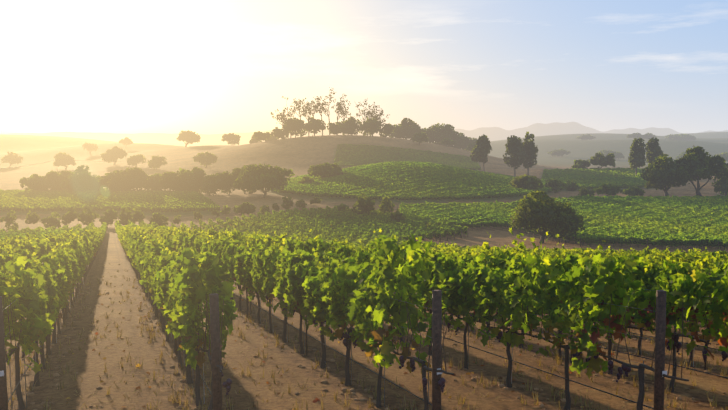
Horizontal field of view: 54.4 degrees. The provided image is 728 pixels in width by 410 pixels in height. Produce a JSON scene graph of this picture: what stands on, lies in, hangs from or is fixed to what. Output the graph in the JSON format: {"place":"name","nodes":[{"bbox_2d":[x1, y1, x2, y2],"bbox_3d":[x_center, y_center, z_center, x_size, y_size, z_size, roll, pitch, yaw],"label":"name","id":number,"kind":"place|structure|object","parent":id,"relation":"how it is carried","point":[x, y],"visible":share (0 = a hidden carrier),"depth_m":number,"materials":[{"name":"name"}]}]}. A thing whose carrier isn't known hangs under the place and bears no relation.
{"place":"outdoors","nodes":[
{"label":"outdoors","id":0,"kind":"place"},
{"bbox_2d":[4,256,716,409],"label":"vine stake wires","id":1,"kind":"object","parent":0,"point":[325,346],"depth_m":11.55,"materials":[{"name":"grey metal"}]},
{"bbox_2d":[0,132,727,409],"bbox_3d":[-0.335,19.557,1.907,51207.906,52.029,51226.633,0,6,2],"label":"ground","id":2,"kind":"structure","parent":0,"point":[298,156],"depth_m":16.30,"materials":[{"name":"brown soil"}]},
{"bbox_2d":[1,160,147,168],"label":"power poles","id":3,"kind":"object","parent":2,"relation":"on","point":[75,160],"visible":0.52,"depth_m":497.42,"materials":[{"name":"brown wood"}]},
{"bbox_2d":[0,197,718,409],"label":"wooden posts","id":4,"kind":"object","parent":2,"relation":"on","point":[660,329],"visible":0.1,"depth_m":8.39,"materials":[{"name":"brown wood"}]},
{"bbox_2d":[0,368,666,376],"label":"vine row tags","id":5,"kind":"object","parent":4,"relation":"attached to","point":[2,373],"visible":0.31,"depth_m":8.39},
{"bbox_2d":[0,145,725,246],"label":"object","id":6,"kind":"object","parent":2,"relation":"on","point":[568,238],"depth_m":208.27,"materials":[{"name":"green plant"}]},
{"bbox_2d":[0,145,727,378],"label":"vine leaves","id":7,"kind":"object","parent":2,"relation":"on","point":[183,284],"visible":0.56,"depth_m":11.19,"materials":[{"name":"green plant"}]},
{"bbox_2d":[0,143,727,274],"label":"vineyard","id":8,"kind":"object","parent":2,"relation":"on","point":[359,228],"visible":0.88,"depth_m":208.07,"materials":[{"name":"green plant"}]},
{"bbox_2d":[0,87,727,242],"bbox_3d":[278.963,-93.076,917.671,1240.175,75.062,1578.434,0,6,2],"label":"tree","id":9,"kind":"object","parent":2,"relation":"on","point":[662,171],"depth_m":284.40,"materials":[{"name":"green plant"}]},
{"bbox_2d":[3,226,726,409],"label":"grapevine trunks","id":10,"kind":"object","parent":2,"relation":"on","point":[641,368],"visible":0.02,"depth_m":11.54,"materials":[{"name":"brown wood"}]},
{"bbox_2d":[6,264,727,409],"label":"dry grass","id":11,"kind":"structure","parent":2,"relation":"on","point":[724,373],"depth_m":12.84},
{"bbox_2d":[15,287,725,409],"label":"soil clods","id":12,"kind":"object","parent":2,"relation":"on","point":[352,390],"visible":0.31,"depth_m":12.18,"materials":[{"name":"brown soil"}]},
{"bbox_2d":[20,286,727,409],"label":"fallen leaves","id":13,"kind":"object","parent":2,"relation":"on","point":[316,399],"visible":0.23,"depth_m":12.62,"materials":[{"name":"brown plant"}]},
{"bbox_2d":[0,122,727,141],"bbox_3d":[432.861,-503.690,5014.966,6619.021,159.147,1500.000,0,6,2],"label":"hill","id":14,"kind":"structure","parent":0,"point":[535,129],"depth_m":4578.45,"materials":[{"name":"grey"}]},
{"bbox_2d":[0,0,727,134],"label":"sky","id":15,"kind":"structure","parent":0,"point":[208,67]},
{"bbox_2d":[8,265,727,408],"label":"vine drip line","id":16,"kind":"object","parent":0,"point":[469,346],"visible":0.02,"depth_m":11.11,"materials":[{"name":"black plastic"}]},
{"bbox_2d":[21,281,727,394],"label":"vine grapes","id":17,"kind":"object","parent":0,"point":[442,381],"visible":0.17,"depth_m":9.67,"materials":[{"name":"food"}]}
]}

